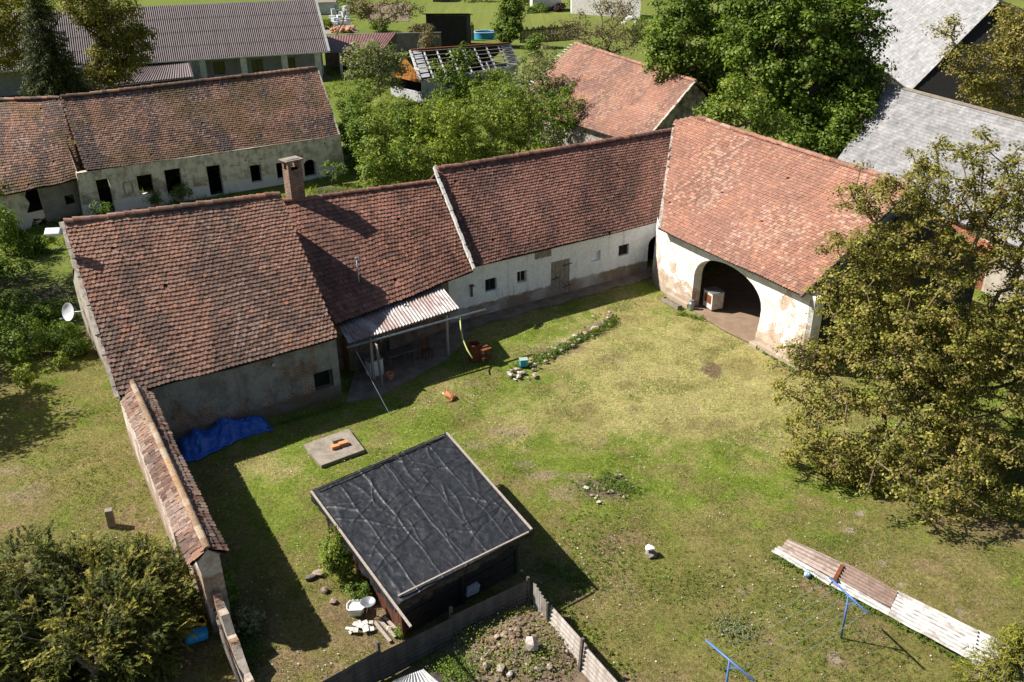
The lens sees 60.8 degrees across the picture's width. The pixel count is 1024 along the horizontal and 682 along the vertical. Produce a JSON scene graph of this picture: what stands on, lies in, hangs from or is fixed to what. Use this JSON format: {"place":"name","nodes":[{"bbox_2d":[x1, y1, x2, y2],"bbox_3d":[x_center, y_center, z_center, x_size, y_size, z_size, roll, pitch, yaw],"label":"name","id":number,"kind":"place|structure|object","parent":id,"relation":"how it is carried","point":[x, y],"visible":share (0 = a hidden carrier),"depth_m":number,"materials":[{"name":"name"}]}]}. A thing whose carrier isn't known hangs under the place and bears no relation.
{"place":"outdoors","nodes":[
{"label":"outdoors","id":0,"kind":"place"},
{"bbox_2d":[347,32,441,51],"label":"block wall","id":1,"kind":"structure","parent":0,"point":[407,41],"depth_m":132.67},
{"bbox_2d":[346,323,469,402],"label":"porch floor","id":2,"kind":"structure","parent":0,"point":[405,369],"depth_m":42.25,"materials":[{"name":"concrete"}]},
{"bbox_2d":[342,336,369,371],"bbox_3d":[-7.439,0.458,41.827,1.200,1.700,0.520,-23,34,-37],"label":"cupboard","id":3,"kind":"object","parent":2,"relation":"on","point":[352,361],"visible":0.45,"depth_m":41.63,"materials":[{"name":"brown wood"}]},
{"bbox_2d":[382,344,415,370],"bbox_3d":[-5.439,0.799,42.173,1.500,0.750,0.700,-19,32,-32],"label":"porch table","id":4,"kind":"object","parent":2,"relation":"on","point":[398,351],"visible":1,"depth_m":42.01,"materials":[{"name":"brown wood"}]},
{"bbox_2d":[0,0,1023,681],"bbox_3d":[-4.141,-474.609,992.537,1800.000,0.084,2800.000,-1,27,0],"label":"ground","id":5,"kind":"structure","parent":0,"point":[692,530],"depth_m":33.33,"materials":[{"name":"plant"}]},
{"bbox_2d":[0,202,26,256],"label":"garden shrub","id":6,"kind":"object","parent":5,"relation":"on","point":[8,224],"visible":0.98,"depth_m":55.58,"materials":[{"name":"green plant"}]},
{"bbox_2d":[0,285,38,320],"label":"garden shrub","id":7,"kind":"object","parent":5,"relation":"on","point":[18,306],"visible":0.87,"depth_m":46.81,"materials":[{"name":"green plant"}]},
{"bbox_2d":[0,260,41,282],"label":"weeds","id":8,"kind":"object","parent":5,"relation":"on","point":[22,266],"visible":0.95,"depth_m":52.04,"materials":[{"name":"green plant"}]},
{"bbox_2d":[11,362,41,389],"bbox_3d":[-22.541,1.650,40.489,1.287,1.275,1.245,-15,30,-26],"label":"young bush","id":9,"kind":"object","parent":5,"relation":"on","point":[23,377],"visible":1,"depth_m":40.29,"materials":[{"name":"green plant"}]},
{"bbox_2d":[0,313,57,364],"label":"nettle patch","id":10,"kind":"object","parent":5,"relation":"on","point":[16,347],"visible":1,"depth_m":42.73,"materials":[{"name":"green plant"}]},
{"bbox_2d":[0,0,61,78],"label":"linden tree","id":11,"kind":"object","parent":5,"relation":"on","point":[9,43],"visible":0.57,"depth_m":89.29,"materials":[{"name":"green plant"}]},
{"bbox_2d":[13,232,55,258],"bbox_3d":[-30.919,-6.292,56.307,2.525,1.458,2.493,-1,27,0],"label":"garden shrub","id":12,"kind":"object","parent":5,"relation":"on","point":[41,243],"visible":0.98,"depth_m":56.14,"materials":[{"name":"green plant"}]},
{"bbox_2d":[0,264,79,314],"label":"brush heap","id":13,"kind":"object","parent":5,"relation":"on","point":[50,289],"visible":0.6,"depth_m":49.90,"materials":[{"name":"plant"}]},
{"bbox_2d":[0,95,81,229],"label":"derelict outbuilding","id":14,"kind":"structure","parent":5,"relation":"on","point":[37,170],"depth_m":62.40,"materials":[{"name":"tile"}]},
{"bbox_2d":[23,296,67,324],"bbox_3d":[-24.963,-1.588,46.820,2.227,1.445,2.527,-10,28,-19],"label":"garden shrub","id":15,"kind":"object","parent":5,"relation":"on","point":[49,310],"visible":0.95,"depth_m":46.35,"materials":[{"name":"green plant"}]},
{"bbox_2d":[16,0,91,99],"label":"spruce tree","id":16,"kind":"object","parent":5,"relation":"on","point":[54,76],"visible":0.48,"depth_m":83.50,"materials":[{"name":"green plant"}]},
{"bbox_2d":[28,320,86,353],"bbox_3d":[-23.155,-0.332,44.311,2.453,1.416,2.715,20,33,35],"label":"nettle patch","id":17,"kind":"object","parent":5,"relation":"on","point":[66,333],"visible":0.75,"depth_m":43.95,"materials":[{"name":"green plant"}]},
{"bbox_2d":[56,337,93,358],"bbox_3d":[-21.822,0.257,43.514,1.700,1.046,1.584,-22,34,-36],"label":"garden shrub","id":18,"kind":"object","parent":5,"relation":"on","point":[72,348],"visible":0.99,"depth_m":43.19,"materials":[{"name":"green plant"}]},
{"bbox_2d":[0,422,203,535],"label":"weeds","id":19,"kind":"object","parent":5,"relation":"on","point":[62,468],"visible":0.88,"depth_m":34.13,"materials":[{"name":"green plant"}]},
{"bbox_2d":[0,516,204,681],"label":"bush","id":20,"kind":"object","parent":5,"relation":"on","point":[46,628],"visible":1,"depth_m":25.18,"materials":[{"name":"green plant"}]},
{"bbox_2d":[48,0,157,90],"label":"linden tree","id":21,"kind":"object","parent":5,"relation":"on","point":[98,16],"visible":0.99,"depth_m":86.63,"materials":[{"name":"green plant"}]},
{"bbox_2d":[101,61,192,89],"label":"shed","id":22,"kind":"structure","parent":5,"relation":"on","point":[159,73],"depth_m":103.12,"materials":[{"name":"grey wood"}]},
{"bbox_2d":[0,0,330,97],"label":"long farm building","id":23,"kind":"structure","parent":5,"relation":"on","point":[210,40],"depth_m":109.08,"materials":[{"name":"grey"}]},
{"bbox_2d":[117,379,232,633],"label":"garden wall","id":24,"kind":"structure","parent":5,"relation":"on","point":[189,525],"depth_m":28.60,"materials":[{"name":"tile"}]},
{"bbox_2d":[184,626,208,644],"bbox_3d":[-9.620,8.969,26.571,0.721,0.283,0.423,-12,29,-22],"label":"blue cover","id":25,"kind":"object","parent":5,"relation":"on","point":[202,632],"visible":0.73,"depth_m":26.46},
{"bbox_2d":[59,192,341,444],"bbox_3d":[-15.117,-2.564,41.028,9.538,8.279,14.612,-16,30,-28],"label":"farmhouse","id":26,"kind":"object","parent":5,"relation":"on","point":[206,315],"visible":1,"depth_m":37.44,"materials":[{"name":"tile"}]},
{"bbox_2d":[60,66,345,215],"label":"derelict house","id":27,"kind":"structure","parent":5,"relation":"on","point":[237,128],"depth_m":67.46,"materials":[{"name":"tile"}]},
{"bbox_2d":[177,415,272,461],"bbox_3d":[-11.945,3.814,36.367,3.800,0.766,1.585,-17,31,-30],"label":"blue tarpaulin","id":28,"kind":"object","parent":5,"relation":"on","point":[194,444],"visible":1,"depth_m":36.36,"materials":[{"name":"plastic"}]},
{"bbox_2d":[215,570,244,618],"bbox_3d":[-9.082,7.919,27.261,1.256,1.698,1.269,18,32,32],"label":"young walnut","id":29,"kind":"object","parent":5,"relation":"on","point":[231,590],"visible":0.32,"depth_m":27.11,"materials":[{"name":"green plant"}]},
{"bbox_2d":[212,590,254,681],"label":"broken wall","id":30,"kind":"structure","parent":5,"relation":"on","point":[234,646],"depth_m":25.51,"materials":[{"name":"brick"}]},
{"bbox_2d":[213,608,241,681],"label":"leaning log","id":31,"kind":"object","parent":30,"relation":"on","point":[229,656],"visible":0.73,"depth_m":25.25,"materials":[{"name":"brown wood"}]},
{"bbox_2d":[222,566,274,673],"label":"weeds","id":32,"kind":"object","parent":5,"relation":"on","point":[261,645],"visible":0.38,"depth_m":26.27,"materials":[{"name":"green plant"}]},
{"bbox_2d":[231,605,265,637],"bbox_3d":[-8.096,8.555,26.741,1.045,1.011,0.932,-1,27,0],"label":"young walnut","id":33,"kind":"object","parent":5,"relation":"on","point":[250,624],"visible":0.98,"depth_m":26.57,"materials":[{"name":"green plant"}]},
{"bbox_2d":[304,429,364,468],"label":"concrete slab","id":34,"kind":"structure","parent":5,"relation":"on","point":[322,453],"depth_m":35.62,"materials":[{"name":"concrete"}]},
{"bbox_2d":[315,524,357,585],"bbox_3d":[-5.688,6.964,28.477,1.474,2.270,1.400,-1,27,0],"label":"elder bush","id":35,"kind":"object","parent":5,"relation":"on","point":[336,557],"visible":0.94,"depth_m":28.11,"materials":[{"name":"green plant"}]},
{"bbox_2d":[328,3,350,25],"bbox_3d":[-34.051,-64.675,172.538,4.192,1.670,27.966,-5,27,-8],"label":"junk pile","id":36,"kind":"object","parent":5,"relation":"on","point":[335,18],"visible":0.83,"depth_m":169.00,"materials":[{"name":"white ceramic"}]},
{"bbox_2d":[336,0,378,35],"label":"thin tree","id":37,"kind":"object","parent":5,"relation":"on","point":[366,10],"visible":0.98,"depth_m":145.26,"materials":[{"name":"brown plant"}]},
{"bbox_2d":[338,78,376,112],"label":"garden shrub","id":38,"kind":"object","parent":5,"relation":"on","point":[363,85],"visible":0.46,"depth_m":88.61,"materials":[{"name":"green plant"}]},
{"bbox_2d":[344,575,373,599],"bbox_3d":[-4.895,8.042,28.036,0.931,0.720,1.009,-1,27,0],"label":"elder bush","id":39,"kind":"object","parent":5,"relation":"on","point":[363,590],"visible":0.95,"depth_m":27.91,"materials":[{"name":"green plant"}]},
{"bbox_2d":[325,32,397,74],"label":"open annex","id":40,"kind":"object","parent":5,"relation":"on","point":[338,44],"visible":0.64,"depth_m":119.45,"materials":[{"name":"concrete"}]},
{"bbox_2d":[342,91,384,165],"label":"garden shrub","id":41,"kind":"object","parent":5,"relation":"on","point":[357,135],"visible":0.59,"depth_m":71.21,"materials":[{"name":"green plant"}]},
{"bbox_2d":[278,156,472,370],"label":"house","id":42,"kind":"structure","parent":5,"relation":"on","point":[401,241],"depth_m":44.25,"materials":[{"name":"tile"}]},
{"bbox_2d":[352,134,400,187],"bbox_3d":[-10.055,-12.946,65.185,3.760,5.091,4.080,-1,27,0],"label":"garden shrub","id":43,"kind":"object","parent":5,"relation":"on","point":[368,165],"visible":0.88,"depth_m":64.36,"materials":[{"name":"green plant"}]},
{"bbox_2d":[340,38,413,98],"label":"fruit tree","id":44,"kind":"object","parent":5,"relation":"on","point":[390,60],"visible":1,"depth_m":94.77,"materials":[{"name":"green plant"}]},
{"bbox_2d":[354,107,408,169],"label":"garden shrub","id":45,"kind":"object","parent":5,"relation":"on","point":[393,134],"visible":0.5,"depth_m":70.15,"materials":[{"name":"green plant"}]},
{"bbox_2d":[370,0,426,32],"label":"thin tree","id":46,"kind":"object","parent":5,"relation":"on","point":[396,12],"visible":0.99,"depth_m":140.33,"materials":[{"name":"green plant"}]},
{"bbox_2d":[384,93,430,158],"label":"garden shrub","id":47,"kind":"object","parent":5,"relation":"on","point":[406,124],"visible":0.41,"depth_m":74.36,"materials":[{"name":"green plant"}]},
{"bbox_2d":[382,136,435,183],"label":"garden shrub","id":48,"kind":"object","parent":5,"relation":"on","point":[403,170],"visible":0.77,"depth_m":65.40,"materials":[{"name":"green plant"}]},
{"bbox_2d":[337,285,486,379],"bbox_3d":[-5.404,-0.623,42.937,7.349,2.748,4.082,-16,31,-29],"label":"lean to porch","id":49,"kind":"object","parent":5,"relation":"on","point":[435,302],"visible":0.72,"depth_m":41.61,"materials":[{"name":"metal"}]},
{"bbox_2d":[393,669,442,681],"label":"corrugated roof","id":50,"kind":"object","parent":5,"relation":"on","point":[422,675],"visible":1,"depth_m":23.90,"materials":[{"name":"white metal"}]},
{"bbox_2d":[310,432,533,637],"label":"tarpaulin shed","id":51,"kind":"structure","parent":5,"relation":"on","point":[431,529],"depth_m":28.41,"materials":[{"name":"black plastic"}]},
{"bbox_2d":[399,104,444,152],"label":"garden shrub","id":52,"kind":"object","parent":5,"relation":"on","point":[432,133],"visible":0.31,"depth_m":77.22,"materials":[{"name":"green plant"}]},
{"bbox_2d":[0,64,848,259],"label":"garden grass","id":53,"kind":"structure","parent":5,"relation":"on","point":[213,168],"depth_m":72.77,"materials":[{"name":"plant"}]},
{"bbox_2d":[322,576,529,681],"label":"sheet fence","id":54,"kind":"object","parent":5,"relation":"on","point":[377,665],"visible":0.96,"depth_m":25.68,"materials":[{"name":"grey metal"}]},
{"bbox_2d":[409,97,479,168],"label":"garden shrub","id":55,"kind":"object","parent":5,"relation":"on","point":[453,142],"visible":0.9,"depth_m":70.32,"materials":[{"name":"green plant"}]},
{"bbox_2d":[421,13,472,46],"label":"tarred shed","id":56,"kind":"structure","parent":5,"relation":"on","point":[454,29],"depth_m":134.63,"materials":[{"name":"wood"}]},
{"bbox_2d":[425,41,482,117],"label":"slender tree","id":57,"kind":"object","parent":5,"relation":"on","point":[457,88],"visible":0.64,"depth_m":89.71,"materials":[{"name":"green plant"}]},
{"bbox_2d":[390,42,520,102],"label":"roofless hut","id":58,"kind":"object","parent":5,"relation":"on","point":[416,78],"visible":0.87,"depth_m":103.16,"materials":[{"name":"wood"}]},
{"bbox_2d":[72,299,875,679],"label":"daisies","id":59,"kind":"object","parent":5,"relation":"on","point":[556,545],"visible":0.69,"depth_m":34.49,"materials":[{"name":"white plant"}]},
{"bbox_2d":[446,88,514,160],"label":"garden shrub","id":60,"kind":"object","parent":5,"relation":"on","point":[493,121],"visible":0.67,"depth_m":72.10,"materials":[{"name":"green plant"}]},
{"bbox_2d":[464,66,511,105],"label":"garden shrub","id":61,"kind":"object","parent":5,"relation":"on","point":[493,75],"visible":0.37,"depth_m":89.40,"materials":[{"name":"green plant"}]},
{"bbox_2d":[402,602,589,681],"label":"soil mound","id":62,"kind":"object","parent":5,"relation":"on","point":[577,676],"visible":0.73,"depth_m":25.61,"materials":[{"name":"soil"}]},
{"bbox_2d":[416,629,503,681],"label":"weeds","id":63,"kind":"object","parent":62,"relation":"on","point":[459,673],"visible":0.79,"depth_m":25.27,"materials":[{"name":"green plant"}]},
{"bbox_2d":[455,611,575,681],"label":"rubble","id":64,"kind":"object","parent":62,"relation":"on","point":[514,642],"visible":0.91,"depth_m":25.70,"materials":[{"name":"stone"}]},
{"bbox_2d":[477,69,530,135],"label":"garden shrub","id":65,"kind":"object","parent":5,"relation":"on","point":[502,84],"visible":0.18,"depth_m":81.25,"materials":[{"name":"green plant"}]},
{"bbox_2d":[490,0,527,45],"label":"deciduous tree","id":66,"kind":"object","parent":5,"relation":"on","point":[510,28],"visible":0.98,"depth_m":134.38,"materials":[{"name":"green plant"}]},
{"bbox_2d":[431,595,589,681],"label":"weeds","id":67,"kind":"object","parent":5,"relation":"on","point":[538,649],"visible":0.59,"depth_m":25.62,"materials":[{"name":"green plant"}]},
{"bbox_2d":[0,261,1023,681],"bbox_3d":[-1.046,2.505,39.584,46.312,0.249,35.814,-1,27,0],"label":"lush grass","id":68,"kind":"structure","parent":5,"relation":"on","point":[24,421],"depth_m":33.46,"materials":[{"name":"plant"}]},
{"bbox_2d":[485,83,549,154],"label":"garden shrub","id":69,"kind":"object","parent":5,"relation":"on","point":[513,140],"visible":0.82,"depth_m":74.75,"materials":[{"name":"green plant"}]},
{"bbox_2d":[494,43,569,118],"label":"willow tree","id":70,"kind":"object","parent":5,"relation":"on","point":[540,75],"visible":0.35,"depth_m":80.97,"materials":[{"name":"green plant"}]},
{"bbox_2d":[520,32,546,60],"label":"garden shrub","id":71,"kind":"object","parent":5,"relation":"on","point":[531,43],"visible":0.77,"depth_m":121.42,"materials":[{"name":"green plant"}]},
{"bbox_2d":[533,583,545,617],"bbox_3d":[0.887,8.201,26.935,0.060,1.200,0.954,-12,29,-22],"label":"corner sheet","id":72,"kind":"object","parent":5,"relation":"on","point":[539,601],"visible":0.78,"depth_m":26.93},
{"bbox_2d":[519,23,578,42],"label":"plank fence","id":73,"kind":"object","parent":5,"relation":"on","point":[544,29],"visible":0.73,"depth_m":142.24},
{"bbox_2d":[430,128,671,322],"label":"white stable","id":74,"kind":"structure","parent":5,"relation":"on","point":[534,225],"depth_m":49.49,"materials":[{"name":"tile"}]},
{"bbox_2d":[551,258,571,295],"bbox_3d":[2.787,-3.631,49.443,1.443,2.134,0.110,-16,31,-28],"label":"door","id":75,"kind":"structure","parent":74,"relation":"in","point":[560,284],"depth_m":49.41,"materials":[{"name":"grey wood"}]},
{"bbox_2d":[530,81,587,146],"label":"garden shrub","id":76,"kind":"object","parent":5,"relation":"on","point":[554,107],"visible":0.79,"depth_m":76.78,"materials":[{"name":"green plant"}]},
{"bbox_2d":[532,552,604,594],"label":"weeds","id":77,"kind":"object","parent":5,"relation":"on","point":[552,564],"visible":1,"depth_m":29.00,"materials":[{"name":"green plant"}]},
{"bbox_2d":[538,314,619,359],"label":"weeds","id":78,"kind":"object","parent":5,"relation":"on","point":[566,347],"visible":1,"depth_m":44.55,"materials":[{"name":"green plant"}]},
{"bbox_2d":[546,601,617,681],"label":"sheet fence","id":79,"kind":"object","parent":5,"relation":"on","point":[591,667],"visible":0.91,"depth_m":25.22,"materials":[{"name":"beige metal"}]},
{"bbox_2d":[546,588,634,680],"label":"weeds","id":80,"kind":"object","parent":5,"relation":"on","point":[610,653],"visible":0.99,"depth_m":26.53,"materials":[{"name":"green plant"}]},
{"bbox_2d":[543,0,649,55],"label":"thin tree","id":81,"kind":"object","parent":5,"relation":"on","point":[622,14],"visible":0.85,"depth_m":105.75,"materials":[{"name":"green plant"}]},
{"bbox_2d":[528,492,664,603],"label":"weeds","id":82,"kind":"object","parent":5,"relation":"on","point":[606,560],"visible":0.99,"depth_m":30.02,"materials":[{"name":"green plant"}]},
{"bbox_2d":[567,469,646,498],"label":"weeds","id":83,"kind":"object","parent":5,"relation":"on","point":[611,481],"visible":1,"depth_m":33.46,"materials":[{"name":"green plant"}]},
{"bbox_2d":[518,42,742,145],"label":"red tile barn","id":84,"kind":"structure","parent":5,"relation":"on","point":[624,96],"depth_m":75.39,"materials":[{"name":"tile"}]},
{"bbox_2d":[638,0,758,107],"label":"ash tree","id":85,"kind":"object","parent":5,"relation":"on","point":[685,18],"visible":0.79,"depth_m":71.65,"materials":[{"name":"green plant"}]},
{"bbox_2d":[701,609,765,647],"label":"weeds","id":86,"kind":"object","parent":5,"relation":"on","point":[731,628],"visible":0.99,"depth_m":26.79,"materials":[{"name":"green plant"}]},
{"bbox_2d":[692,71,804,139],"bbox_3d":[15.980,-13.844,61.410,8.220,9.868,4.758,-1,27,0],"label":"broadleaf tree","id":87,"kind":"object","parent":5,"relation":"on","point":[724,113],"visible":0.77,"depth_m":59.77,"materials":[{"name":"green plant"}]},
{"bbox_2d":[622,533,954,681],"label":"weeds","id":88,"kind":"object","parent":5,"relation":"on","point":[830,652],"visible":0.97,"depth_m":26.53,"materials":[{"name":"green plant"}]},
{"bbox_2d":[771,546,833,584],"bbox_3d":[9.796,7.511,29.318,0.494,0.136,2.205,-21,33,-35],"label":"corrugated sheet","id":89,"kind":"object","parent":5,"relation":"on","point":[822,576],"visible":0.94,"depth_m":29.25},
{"bbox_2d":[707,0,899,154],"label":"maple tree","id":90,"kind":"object","parent":5,"relation":"on","point":[821,59],"visible":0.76,"depth_m":63.17,"materials":[{"name":"green plant"}]},
{"bbox_2d":[780,538,842,577],"bbox_3d":[10.132,7.361,29.523,2.094,0.130,0.918,21,34,36],"label":"corrugated sheet","id":91,"kind":"object","parent":5,"relation":"on","point":[825,563],"visible":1,"depth_m":29.54,"materials":[{"name":"metal"}]},
{"bbox_2d":[652,115,979,372],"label":"arch barn","id":92,"kind":"structure","parent":5,"relation":"on","point":[754,209],"depth_m":44.33,"materials":[{"name":"tile"}]},
{"bbox_2d":[786,81,882,157],"bbox_3d":[22.739,-14.326,63.457,7.086,8.841,5.196,-1,27,0],"label":"broadleaf tree","id":93,"kind":"object","parent":5,"relation":"on","point":[832,144],"visible":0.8,"depth_m":61.90,"materials":[{"name":"green plant"}]},
{"bbox_2d":[831,579,890,614],"bbox_3d":[11.224,8.164,27.975,1.933,0.143,0.578,22,35,38],"label":"corrugated sheet","id":94,"kind":"object","parent":5,"relation":"on","point":[866,599],"visible":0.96,"depth_m":27.85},
{"bbox_2d":[838,562,896,606],"bbox_3d":[11.514,7.913,28.342,0.873,0.132,2.053,-23,34,-38],"label":"corrugated sheet","id":95,"kind":"object","parent":94,"relation":"on","point":[865,583],"visible":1,"depth_m":28.29,"materials":[{"name":"metal"}]},
{"bbox_2d":[768,553,968,665],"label":"weeds","id":96,"kind":"object","parent":5,"relation":"on","point":[865,605],"visible":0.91,"depth_m":27.38,"materials":[{"name":"green plant"}]},
{"bbox_2d":[763,124,1023,526],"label":"walnut tree","id":97,"kind":"object","parent":5,"relation":"on","point":[928,366],"visible":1,"depth_m":32.41,"materials":[{"name":"green plant"}]},
{"bbox_2d":[838,83,1023,310],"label":"long slate barn","id":98,"kind":"structure","parent":5,"relation":"on","point":[906,118],"depth_m":57.33,"materials":[{"name":"grey stone"}]},
{"bbox_2d":[888,590,977,658],"bbox_3d":[12.936,8.707,26.793,1.331,0.141,2.813,-24,35,-39],"label":"corrugated sheet","id":99,"kind":"object","parent":5,"relation":"on","point":[949,632],"visible":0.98,"depth_m":26.77,"materials":[{"name":"metal"}]},
{"bbox_2d":[855,0,1023,116],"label":"slate roof barn","id":100,"kind":"structure","parent":5,"relation":"on","point":[913,50],"depth_m":87.39,"materials":[{"name":"grey stone"}]},
{"bbox_2d":[921,2,1023,117],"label":"oak tree","id":101,"kind":"object","parent":5,"relation":"on","point":[1008,58],"visible":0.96,"depth_m":73.23,"materials":[{"name":"green plant"}]},
{"bbox_2d":[947,622,1023,681],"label":"young yew","id":102,"kind":"object","parent":5,"relation":"on","point":[1008,666],"visible":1,"depth_m":23.86,"materials":[{"name":"green plant"}]},
{"bbox_2d":[972,629,1023,681],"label":"corrugated sheet","id":103,"kind":"object","parent":5,"relation":"on","point":[981,636],"visible":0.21,"depth_m":26.07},
{"bbox_2d":[454,269,651,329],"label":"path","id":104,"kind":"structure","parent":0,"point":[508,313],"depth_m":48.96,"materials":[{"name":"concrete"}]},
{"bbox_2d":[570,0,640,18],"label":"white house","id":105,"kind":"structure","parent":0,"point":[575,5],"depth_m":173.80,"materials":[{"name":"paint"}]},
{"bbox_2d":[693,271,830,341],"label":"dirt floor","id":106,"kind":"structure","parent":0,"point":[738,315],"depth_m":48.05,"materials":[{"name":"soil"}]},
{"bbox_2d":[703,286,724,311],"bbox_3d":[11.045,-2.300,47.811,0.800,1.065,0.900,-11,28,-19],"label":"rusty stove","id":107,"kind":"object","parent":106,"relation":"on","point":[713,298],"visible":1,"depth_m":47.52,"materials":[{"name":"metal"}]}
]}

